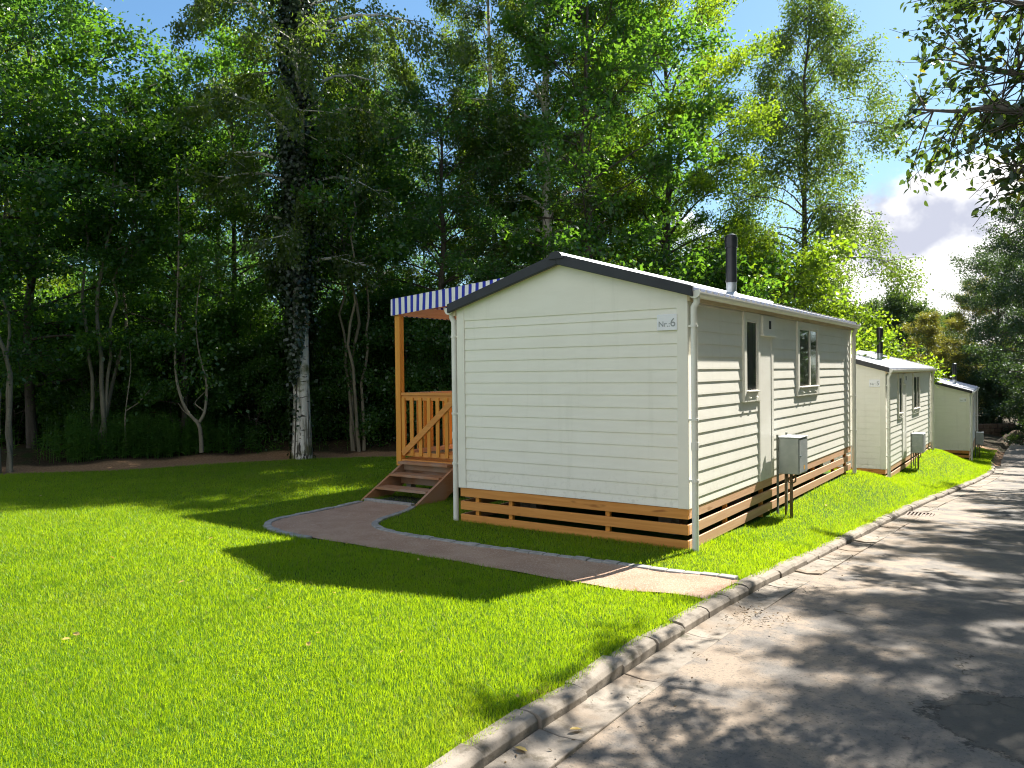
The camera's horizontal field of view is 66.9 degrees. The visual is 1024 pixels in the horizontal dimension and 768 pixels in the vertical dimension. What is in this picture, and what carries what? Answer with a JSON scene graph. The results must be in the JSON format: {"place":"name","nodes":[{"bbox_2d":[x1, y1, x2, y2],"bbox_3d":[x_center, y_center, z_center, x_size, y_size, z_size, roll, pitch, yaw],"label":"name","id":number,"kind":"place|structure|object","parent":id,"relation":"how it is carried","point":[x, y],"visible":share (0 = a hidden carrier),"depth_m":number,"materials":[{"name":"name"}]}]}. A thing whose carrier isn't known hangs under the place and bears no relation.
{"place":"outdoors","nodes":[
{"label":"outdoors","id":0,"kind":"place"},
{"bbox_2d":[383,496,420,503],"bbox_3d":[-1.532,1.657,11.061,0.700,0.015,0.480,0,1,35],"label":"door mat","id":1,"kind":"object","parent":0,"point":[403,498],"depth_m":11.09,"materials":[{"name":"black rubber"}]},
{"bbox_2d":[271,501,738,598],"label":"path","id":2,"kind":"structure","parent":0,"point":[351,524],"depth_m":7.41,"materials":[{"name":"grey concrete"}]},
{"bbox_2d":[361,460,452,506],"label":"wooden steps","id":3,"kind":"structure","parent":2,"relation":"on","point":[398,477],"depth_m":11.36,"materials":[{"name":"brown wood"}]},
{"bbox_2d":[0,405,1018,767],"bbox_3d":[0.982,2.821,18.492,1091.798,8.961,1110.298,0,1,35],"label":"ground","id":4,"kind":"structure","parent":0,"point":[28,459],"depth_m":5.42,"materials":[{"name":"green plant"}]},
{"bbox_2d":[0,359,25,437],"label":"wood shrub","id":5,"kind":"object","parent":4,"relation":"on","point":[16,419],"visible":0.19,"depth_m":19.87,"materials":[{"name":"green plant"}]},
{"bbox_2d":[0,9,87,406],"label":"broadleaf tree","id":6,"kind":"object","parent":4,"relation":"on","point":[47,286],"visible":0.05,"depth_m":25.18,"materials":[{"name":"green plant"}]},
{"bbox_2d":[0,289,88,444],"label":"wood shrub","id":7,"kind":"object","parent":4,"relation":"on","point":[49,410],"visible":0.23,"depth_m":19.47,"materials":[{"name":"green plant"}]},
{"bbox_2d":[0,282,98,443],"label":"wood shrub","id":8,"kind":"object","parent":4,"relation":"on","point":[2,407],"visible":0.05,"depth_m":20.38,"materials":[{"name":"green plant"}]},
{"bbox_2d":[25,238,85,295],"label":"tree","id":9,"kind":"object","parent":4,"relation":"on","point":[62,276],"depth_m":30.49,"materials":[{"name":"green plant"}]},
{"bbox_2d":[0,67,127,472],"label":"hazel tree","id":10,"kind":"object","parent":4,"relation":"on","point":[34,200],"visible":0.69,"depth_m":15.76,"materials":[{"name":"green plant"}]},
{"bbox_2d":[0,0,168,394],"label":"broadleaf tree","id":11,"kind":"object","parent":4,"relation":"on","point":[18,356],"visible":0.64,"depth_m":16.19,"materials":[{"name":"green plant"}]},
{"bbox_2d":[28,338,159,450],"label":"wood shrub","id":12,"kind":"object","parent":4,"relation":"on","point":[82,368],"visible":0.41,"depth_m":18.55,"materials":[{"name":"green plant"}]},
{"bbox_2d":[0,0,200,447],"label":"broadleaf tree","id":13,"kind":"object","parent":4,"relation":"on","point":[88,48],"visible":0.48,"depth_m":17.61,"materials":[{"name":"green plant"}]},
{"bbox_2d":[48,230,168,313],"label":"tree","id":14,"kind":"object","parent":4,"relation":"on","point":[88,266],"visible":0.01,"depth_m":32.73,"materials":[{"name":"green plant"}]},
{"bbox_2d":[38,284,190,438],"bbox_3d":[-10.464,-0.260,20.962,4.645,4.837,4.140,0,1,16],"label":"wood shrub","id":15,"kind":"object","parent":4,"relation":"on","point":[137,307],"visible":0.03,"depth_m":20.11,"materials":[{"name":"green plant"}]},
{"bbox_2d":[6,64,233,455],"bbox_3d":[-8.897,-2.736,17.888,4.530,9.375,5.149,0,1,40],"label":"hazel tree","id":16,"kind":"object","parent":4,"relation":"on","point":[87,182],"visible":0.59,"depth_m":17.39,"materials":[{"name":"green plant"}]},
{"bbox_2d":[38,139,213,324],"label":"broadleaf tree","id":17,"kind":"object","parent":4,"relation":"on","point":[86,281],"visible":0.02,"depth_m":24.98,"materials":[{"name":"green plant"}]},
{"bbox_2d":[91,333,187,452],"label":"bare sapling","id":18,"kind":"object","parent":4,"relation":"on","point":[144,396],"visible":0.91,"depth_m":17.32,"materials":[{"name":"green plant"}]},
{"bbox_2d":[65,59,268,440],"bbox_3d":[-8.502,-3.150,18.979,4.622,9.894,5.531,-1,1,-39],"label":"broadleaf tree","id":19,"kind":"object","parent":4,"relation":"on","point":[145,359],"visible":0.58,"depth_m":18.20,"materials":[{"name":"green plant"}]},
{"bbox_2d":[0,407,349,463],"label":"tall weeds","id":20,"kind":"object","parent":4,"relation":"on","point":[75,448],"visible":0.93,"depth_m":17.50,"materials":[{"name":"green plant"}]},
{"bbox_2d":[142,235,213,298],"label":"tree","id":21,"kind":"object","parent":4,"relation":"on","point":[173,264],"depth_m":29.23,"materials":[{"name":"green plant"}]},
{"bbox_2d":[109,318,247,452],"bbox_3d":[-8.297,0.167,19.223,3.079,3.598,3.455,-1,1,-40],"label":"wood shrub","id":22,"kind":"object","parent":4,"relation":"on","point":[220,401],"visible":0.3,"depth_m":18.82,"materials":[{"name":"green plant"}]},
{"bbox_2d":[123,144,248,452],"bbox_3d":[-7.327,-1.989,17.634,2.729,7.075,2.493,0,1,35],"label":"bent sapling","id":23,"kind":"object","parent":4,"relation":"on","point":[191,378],"visible":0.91,"depth_m":17.58,"materials":[{"name":"green plant"}]},
{"bbox_2d":[154,344,232,434],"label":"wood shrub","id":24,"kind":"object","parent":4,"relation":"on","point":[181,412],"visible":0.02,"depth_m":20.59,"materials":[{"name":"green plant"}]},
{"bbox_2d":[150,222,250,316],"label":"tree","id":25,"kind":"object","parent":4,"relation":"on","point":[189,236],"visible":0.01,"depth_m":31.11,"materials":[{"name":"green plant"}]},
{"bbox_2d":[148,342,263,440],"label":"wood shrub","id":26,"kind":"object","parent":4,"relation":"on","point":[163,404],"visible":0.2,"depth_m":19.63,"materials":[{"name":"green plant"}]},
{"bbox_2d":[79,8,348,440],"bbox_3d":[-7.427,-4.139,20.465,6.695,11.976,5.596,-1,1,-41],"label":"broadleaf tree","id":27,"kind":"object","parent":4,"relation":"on","point":[223,61],"visible":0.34,"depth_m":19.79,"materials":[{"name":"green plant"}]},
{"bbox_2d":[164,294,274,428],"bbox_3d":[-9.046,-0.288,23.142,4.736,4.932,4.221,-1,1,-1],"label":"wood shrub","id":28,"kind":"object","parent":4,"relation":"on","point":[225,326],"visible":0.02,"depth_m":22.76,"materials":[{"name":"green plant"}]},
{"bbox_2d":[0,315,451,443],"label":"undergrowth","id":29,"kind":"object","parent":4,"relation":"on","point":[333,434],"visible":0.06,"depth_m":20.31,"materials":[{"name":"green plant"}]},
{"bbox_2d":[138,121,322,336],"bbox_3d":[-10.034,-3.720,26.789,7.553,11.316,6.736,0,1,37],"label":"broadleaf tree","id":30,"kind":"object","parent":4,"relation":"on","point":[227,232],"visible":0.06,"depth_m":26.12,"materials":[{"name":"green plant"}]},
{"bbox_2d":[178,304,283,410],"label":"wood shrub","id":31,"kind":"object","parent":4,"relation":"on","point":[262,322],"visible":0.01,"depth_m":24.69,"materials":[{"name":"green plant"}]},
{"bbox_2d":[237,245,277,309],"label":"tree","id":32,"kind":"object","parent":4,"relation":"on","point":[252,274],"visible":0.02,"depth_m":35.88,"materials":[{"name":"green plant"}]},
{"bbox_2d":[189,301,349,440],"bbox_3d":[-6.497,-0.107,20.609,4.150,4.322,3.699,-1,1,-17],"label":"wood shrub","id":33,"kind":"object","parent":4,"relation":"on","point":[247,322],"visible":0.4,"depth_m":19.89,"materials":[{"name":"green plant"}]},
{"bbox_2d":[243,273,353,316],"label":"tree","id":34,"kind":"object","parent":4,"relation":"on","point":[329,291],"visible":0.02,"depth_m":30.45,"materials":[{"name":"green plant"}]},
{"bbox_2d":[141,0,480,459],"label":"birch tree","id":35,"kind":"object","parent":4,"relation":"on","point":[235,98],"visible":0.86,"depth_m":17.29,"materials":[{"name":"green plant"}]},
{"bbox_2d":[218,0,374,458],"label":"ivy","id":36,"kind":"object","parent":35,"relation":"attached to","point":[309,288],"visible":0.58,"depth_m":17.88,"materials":[{"name":"green plant"}]},
{"bbox_2d":[231,83,446,451],"bbox_3d":[-4.161,-2.526,18.815,4.404,9.114,5.006,0,1,19],"label":"hazel tree","id":37,"kind":"object","parent":4,"relation":"on","point":[395,246],"visible":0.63,"depth_m":18.48,"materials":[{"name":"green plant"}]},
{"bbox_2d":[223,53,460,366],"bbox_3d":[-5.141,-4.067,24.898,8.025,12.023,7.157,-1,1,-26],"label":"broadleaf tree","id":38,"kind":"object","parent":4,"relation":"on","point":[348,296],"visible":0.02,"depth_m":24.15,"materials":[{"name":"green plant"}]},
{"bbox_2d":[274,286,432,450],"bbox_3d":[-4.174,-0.277,20.752,4.551,4.739,4.056,0,1,32],"label":"wood shrub","id":39,"kind":"object","parent":4,"relation":"on","point":[335,308],"visible":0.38,"depth_m":19.84,"materials":[{"name":"green plant"}]},
{"bbox_2d":[318,346,393,429],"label":"wood shrub","id":40,"kind":"object","parent":4,"relation":"on","point":[360,395],"depth_m":22.05,"materials":[{"name":"green plant"}]},
{"bbox_2d":[310,308,409,438],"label":"wood shrub","id":41,"kind":"object","parent":4,"relation":"on","point":[384,358],"visible":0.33,"depth_m":19.98,"materials":[{"name":"green plant"}]},
{"bbox_2d":[318,212,401,323],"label":"tree","id":42,"kind":"object","parent":4,"relation":"on","point":[362,272],"depth_m":32.75,"materials":[{"name":"green plant"}]},
{"bbox_2d":[317,17,450,305],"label":"birch tree","id":43,"kind":"object","parent":4,"relation":"on","point":[409,270],"visible":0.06,"depth_m":24.67,"materials":[{"name":"green plant"}]},
{"bbox_2d":[340,288,452,439],"bbox_3d":[-2.179,-0.261,20.722,4.497,4.682,4.008,-1,1,-28],"label":"wood shrub","id":44,"kind":"object","parent":4,"relation":"on","point":[376,388],"visible":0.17,"depth_m":19.60,"materials":[{"name":"green plant"}]},
{"bbox_2d":[352,276,460,438],"bbox_3d":[-2.380,-0.410,21.192,4.376,5.113,4.910,0,1,13],"label":"wood shrub","id":45,"kind":"object","parent":4,"relation":"on","point":[408,385],"visible":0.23,"depth_m":19.72,"materials":[{"name":"green plant"}]},
{"bbox_2d":[369,319,451,438],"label":"wood shrub","id":46,"kind":"object","parent":4,"relation":"on","point":[413,375],"visible":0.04,"depth_m":20.44,"materials":[{"name":"green plant"}]},
{"bbox_2d":[370,209,486,321],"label":"tree","id":47,"kind":"object","parent":4,"relation":"on","point":[424,263],"visible":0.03,"depth_m":28.39,"materials":[{"name":"green plant"}]},
{"bbox_2d":[322,57,548,440],"bbox_3d":[-1.935,-3.345,20.593,6.797,10.184,6.062,0,1,35],"label":"broadleaf tree","id":48,"kind":"object","parent":4,"relation":"on","point":[482,272],"visible":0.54,"depth_m":19.65,"materials":[{"name":"green plant"}]},
{"bbox_2d":[391,278,501,497],"bbox_3d":[0.278,0.194,12.806,2.524,3.455,3.854,0,1,35],"label":"porch","id":49,"kind":"object","parent":4,"relation":"on","point":[430,305],"visible":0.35,"depth_m":11.80,"materials":[{"name":"blue white striped canvas"},{"name":"orange-brown stained wood"}]},
{"bbox_2d":[423,275,503,428],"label":"wood shrub","id":50,"kind":"object","parent":4,"relation":"on","point":[449,330],"visible":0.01,"depth_m":19.75,"materials":[{"name":"green plant"}]},
{"bbox_2d":[416,0,562,291],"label":"birch tree","id":51,"kind":"object","parent":4,"relation":"on","point":[444,7],"visible":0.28,"depth_m":21.84,"materials":[{"name":"green plant"}]},
{"bbox_2d":[415,133,584,291],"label":"broadleaf tree","id":52,"kind":"object","parent":4,"relation":"on","point":[462,233],"visible":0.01,"depth_m":26.09,"materials":[{"name":"green plant"}]},
{"bbox_2d":[263,498,737,579],"bbox_3d":[-0.347,1.695,8.438,5.910,0.197,2.428,0,1,35],"label":"path edging","id":53,"kind":"object","parent":4,"relation":"on","point":[375,524],"visible":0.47,"depth_m":8.06,"materials":[{"name":"concrete"}]},
{"bbox_2d":[414,0,651,280],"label":"birch tree","id":54,"kind":"object","parent":4,"relation":"on","point":[537,91],"visible":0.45,"depth_m":20.57,"materials":[{"name":"green plant"}]},
{"bbox_2d":[511,124,658,268],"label":"broadleaf tree","id":55,"kind":"object","parent":4,"relation":"on","point":[638,248],"visible":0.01,"depth_m":27.74,"materials":[{"name":"green plant"}]},
{"bbox_2d":[466,0,748,282],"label":"broadleaf tree","id":56,"kind":"object","parent":4,"relation":"on","point":[649,166],"visible":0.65,"depth_m":18.46,"materials":[{"name":"green plant"}]},
{"bbox_2d":[539,0,720,267],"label":"broadleaf tree","id":57,"kind":"object","parent":4,"relation":"on","point":[699,219],"visible":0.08,"depth_m":25.04,"materials":[{"name":"green plant"}]},
{"bbox_2d":[444,234,860,551],"bbox_3d":[2.687,-0.060,11.519,3.196,3.948,7.726,0,1,35],"label":"cabin","id":58,"kind":"object","parent":4,"relation":"on","point":[673,405],"visible":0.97,"depth_m":8.55,"materials":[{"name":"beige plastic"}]},
{"bbox_2d":[742,311,760,402],"bbox_3d":[2.850,-0.317,9.204,0.062,1.055,0.600,0,1,35],"label":"window","id":59,"kind":"structure","parent":58,"relation":"in","point":[751,360],"depth_m":9.22,"materials":[{"name":"white plastic"}]},
{"bbox_2d":[796,321,819,395],"bbox_3d":[4.340,-0.365,11.340,0.062,1.055,1.210,0,1,35],"label":"window","id":60,"kind":"structure","parent":58,"relation":"in","point":[807,334],"depth_m":11.34,"materials":[{"name":"white plastic"}]},
{"bbox_2d":[645,182,700,262],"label":"tree","id":61,"kind":"object","parent":4,"relation":"on","point":[678,229],"visible":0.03,"depth_m":28.11,"materials":[{"name":"green plant"}]},
{"bbox_2d":[558,0,792,288],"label":"broadleaf tree","id":62,"kind":"object","parent":4,"relation":"on","point":[702,182],"visible":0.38,"depth_m":21.26,"materials":[{"name":"green plant"}]},
{"bbox_2d":[427,464,994,767],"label":"kerb","id":63,"kind":"structure","parent":4,"relation":"on","point":[540,713],"depth_m":4.39,"materials":[{"name":"concrete"}]},
{"bbox_2d":[665,223,802,307],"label":"shrub","id":64,"kind":"object","parent":4,"relation":"on","point":[703,268],"visible":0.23,"depth_m":19.10,"materials":[{"name":"green plant"}]},
{"bbox_2d":[722,213,799,303],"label":"broadleaf tree","id":65,"kind":"object","parent":4,"relation":"on","point":[757,236],"depth_m":29.17,"materials":[{"name":"green plant"}]},
{"bbox_2d":[776,432,807,517],"bbox_3d":[3.594,1.209,9.919,0.290,1.145,0.437,0,1,35],"label":"meter cabinet","id":66,"kind":"object","parent":4,"relation":"on","point":[791,456],"visible":0.94,"depth_m":9.80,"materials":[{"name":"grey metal"}]},
{"bbox_2d":[691,220,898,358],"bbox_3d":[6.753,-0.945,20.758,6.347,6.822,5.849,0,1,34],"label":"shrub","id":67,"kind":"object","parent":4,"relation":"on","point":[814,263],"visible":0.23,"depth_m":20.21,"materials":[{"name":"green plant"}]},
{"bbox_2d":[696,0,933,354],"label":"birch tree","id":68,"kind":"object","parent":4,"relation":"on","point":[842,69],"visible":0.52,"depth_m":25.56,"materials":[{"name":"green plant"}]},
{"bbox_2d":[799,285,875,350],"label":"shrub","id":69,"kind":"object","parent":4,"relation":"on","point":[839,311],"visible":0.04,"depth_m":23.31,"materials":[{"name":"green plant"}]},
{"bbox_2d":[823,327,936,477],"bbox_3d":[8.947,0.537,20.494,3.196,3.948,7.726,0,1,35],"label":"cabin","id":70,"kind":"object","parent":4,"relation":"on","point":[893,403],"visible":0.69,"depth_m":17.35,"materials":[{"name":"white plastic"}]},
{"bbox_2d":[897,373,903,418],"bbox_3d":[9.111,0.280,18.179,0.062,1.055,0.600,0,1,35],"label":"window","id":71,"kind":"structure","parent":70,"relation":"in","point":[900,376],"depth_m":18.25,"materials":[{"name":"white plastic"}]},
{"bbox_2d":[912,373,920,413],"bbox_3d":[10.601,0.232,20.315,0.062,1.055,1.210,0,1,35],"label":"window","id":72,"kind":"structure","parent":70,"relation":"in","point":[916,376],"depth_m":20.29,"materials":[{"name":"white plastic"}]},
{"bbox_2d":[811,290,955,385],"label":"shrub","id":73,"kind":"object","parent":4,"relation":"on","point":[878,321],"visible":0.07,"depth_m":26.07,"materials":[{"name":"green plant"}]},
{"bbox_2d":[857,299,910,342],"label":"distant tree","id":74,"kind":"object","parent":4,"relation":"on","point":[898,337],"visible":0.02,"depth_m":95.16,"materials":[{"name":"green plant"}]},
{"bbox_2d":[859,288,946,365],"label":"distant tree","id":75,"kind":"object","parent":4,"relation":"on","point":[900,313],"visible":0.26,"depth_m":90.55,"materials":[{"name":"green plant"}]},
{"bbox_2d":[910,431,925,469],"bbox_3d":[9.954,1.749,18.994,0.290,1.145,0.437,0,1,35],"label":"meter cabinet","id":76,"kind":"object","parent":4,"relation":"on","point":[918,443],"visible":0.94,"depth_m":18.88,"materials":[{"name":"grey metal"}]},
{"bbox_2d":[904,511,934,516],"bbox_3d":[6.568,2.176,12.545,0.430,0.152,0.400,0,1,35],"label":"drain grate","id":77,"kind":"object","parent":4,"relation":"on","point":[912,513],"visible":0.43,"depth_m":12.59,"materials":[{"name":"metal"}]},
{"bbox_2d":[900,305,952,369],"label":"distant tree","id":78,"kind":"object","parent":4,"relation":"on","point":[929,317],"visible":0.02,"depth_m":102.26,"materials":[{"name":"green plant"}]},
{"bbox_2d":[897,309,971,380],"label":"yellowish tree","id":79,"kind":"object","parent":4,"relation":"on","point":[931,330],"visible":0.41,"depth_m":49.49,"materials":[{"name":"green plant"}]},
{"bbox_2d":[867,337,1021,405],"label":"distant wood","id":80,"kind":"object","parent":4,"relation":"on","point":[1008,360],"depth_m":122.37,"materials":[{"name":"green plant"}]},
{"bbox_2d":[871,0,1023,245],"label":"overhanging beech","id":81,"kind":"object","parent":4,"relation":"on","point":[1007,114],"visible":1,"depth_m":6.38,"materials":[{"name":"green plant"}]},
{"bbox_2d":[928,363,979,460],"bbox_3d":[17.376,1.132,32.068,3.196,3.948,7.726,0,1,32],"label":"cabin","id":82,"kind":"object","parent":4,"relation":"on","point":[955,415],"visible":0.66,"depth_m":28.48,"materials":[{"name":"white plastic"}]},
{"bbox_2d":[973,393,974,417],"bbox_3d":[19.040,0.826,31.962,0.062,1.055,1.210,0,1,32],"label":"window","id":83,"kind":"structure","parent":82,"relation":"in","point":[974,393],"depth_m":31.57,"materials":[{"name":"white plastic"}]},
{"bbox_2d":[929,309,979,373],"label":"distant tree","id":84,"kind":"object","parent":4,"relation":"on","point":[950,314],"visible":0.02,"depth_m":106.79,"materials":[{"name":"green plant"}]},
{"bbox_2d":[928,317,989,377],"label":"yellowish tree","id":85,"kind":"object","parent":4,"relation":"on","point":[948,321],"visible":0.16,"depth_m":55.64,"materials":[{"name":"green plant"}]},
{"bbox_2d":[932,276,1017,411],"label":"roadside tree","id":86,"kind":"object","parent":4,"relation":"on","point":[959,315],"visible":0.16,"depth_m":53.55,"materials":[{"name":"green plant"}]},
{"bbox_2d":[975,431,983,456],"bbox_3d":[18.157,2.413,30.122,0.290,1.145,0.437,0,1,32],"label":"meter cabinet","id":87,"kind":"object","parent":4,"relation":"on","point":[979,438],"visible":0.96,"depth_m":29.99,"materials":[{"name":"grey metal"}]},
{"bbox_2d":[938,248,1023,421],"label":"roadside tree","id":88,"kind":"object","parent":4,"relation":"on","point":[969,360],"visible":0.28,"depth_m":48.93,"materials":[{"name":"green plant"}]},
{"bbox_2d":[956,368,1008,420],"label":"roadside shrub","id":89,"kind":"object","parent":4,"relation":"on","point":[981,389],"depth_m":50.50,"materials":[{"name":"green plant"}]},
{"bbox_2d":[945,186,1023,418],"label":"roadside tree","id":90,"kind":"object","parent":4,"relation":"on","point":[991,353],"visible":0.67,"depth_m":40.56,"materials":[{"name":"green plant"}]},
{"bbox_2d":[952,204,1023,410],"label":"roadside tree","id":91,"kind":"object","parent":4,"relation":"on","point":[996,333],"visible":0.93,"depth_m":36.90,"materials":[{"name":"green plant"}]},
{"bbox_2d":[960,364,1021,429],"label":"roadside shrub","id":92,"kind":"object","parent":4,"relation":"on","point":[986,385],"visible":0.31,"depth_m":47.34,"materials":[{"name":"green plant"}]},
{"bbox_2d":[962,250,1023,424],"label":"roadside tree","id":93,"kind":"object","parent":4,"relation":"on","point":[1003,321],"visible":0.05,"depth_m":53.90,"materials":[{"name":"green plant"}]},
{"bbox_2d":[969,89,1023,162],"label":"beech tree","id":94,"kind":"object","parent":4,"relation":"on","point":[995,101],"visible":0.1,"depth_m":10.20,"materials":[{"name":"green plant"}]},
{"bbox_2d":[978,423,1015,435],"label":"wall","id":95,"kind":"structure","parent":4,"relation":"on","point":[992,429],"depth_m":46.14,"materials":[{"name":"brown stone"}]},
{"bbox_2d":[979,369,1022,425],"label":"roadside shrub","id":96,"kind":"object","parent":4,"relation":"on","point":[987,397],"visible":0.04,"depth_m":47.88,"materials":[{"name":"green plant"}]},
{"bbox_2d":[979,368,1023,435],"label":"roadside shrub","id":97,"kind":"object","parent":4,"relation":"on","point":[992,413],"visible":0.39,"depth_m":45.94,"materials":[{"name":"green plant"}]},
{"bbox_2d":[996,430,1023,444],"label":"earth mound","id":98,"kind":"object","parent":4,"relation":"on","point":[1001,439],"visible":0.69,"depth_m":41.35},
{"bbox_2d":[997,366,1023,444],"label":"roadside shrub","id":99,"kind":"object","parent":4,"relation":"on","point":[1011,436],"visible":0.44,"depth_m":40.81,"materials":[{"name":"green plant"}]},
{"bbox_2d":[0,0,1023,354],"label":"sky","id":100,"kind":"structure","parent":0,"point":[940,229],"materials":[{"name":"blue"}]},
{"bbox_2d":[555,443,1023,767],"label":"road","id":101,"kind":"structure","parent":0,"point":[902,647],"depth_m":4.39,"materials":[{"name":"grey asphalt"}]},
{"bbox_2d":[484,466,1003,767],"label":"gutter channel","id":102,"kind":"object","parent":101,"relation":"on","point":[610,703],"visible":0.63,"depth_m":4.50,"materials":[{"name":"grey concrete"}]},
{"bbox_2d":[516,746,526,750],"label":"fallen leaf","id":103,"kind":"object","parent":102,"relation":"on","point":[521,748],"visible":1,"depth_m":3.45,"materials":[{"name":"yellow plant"}]},
{"bbox_2d":[504,507,947,762],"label":"leaf litter","id":104,"kind":"object","parent":102,"relation":"on","point":[748,622],"visible":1,"depth_m":5.47,"materials":[{"name":"brown plant"}]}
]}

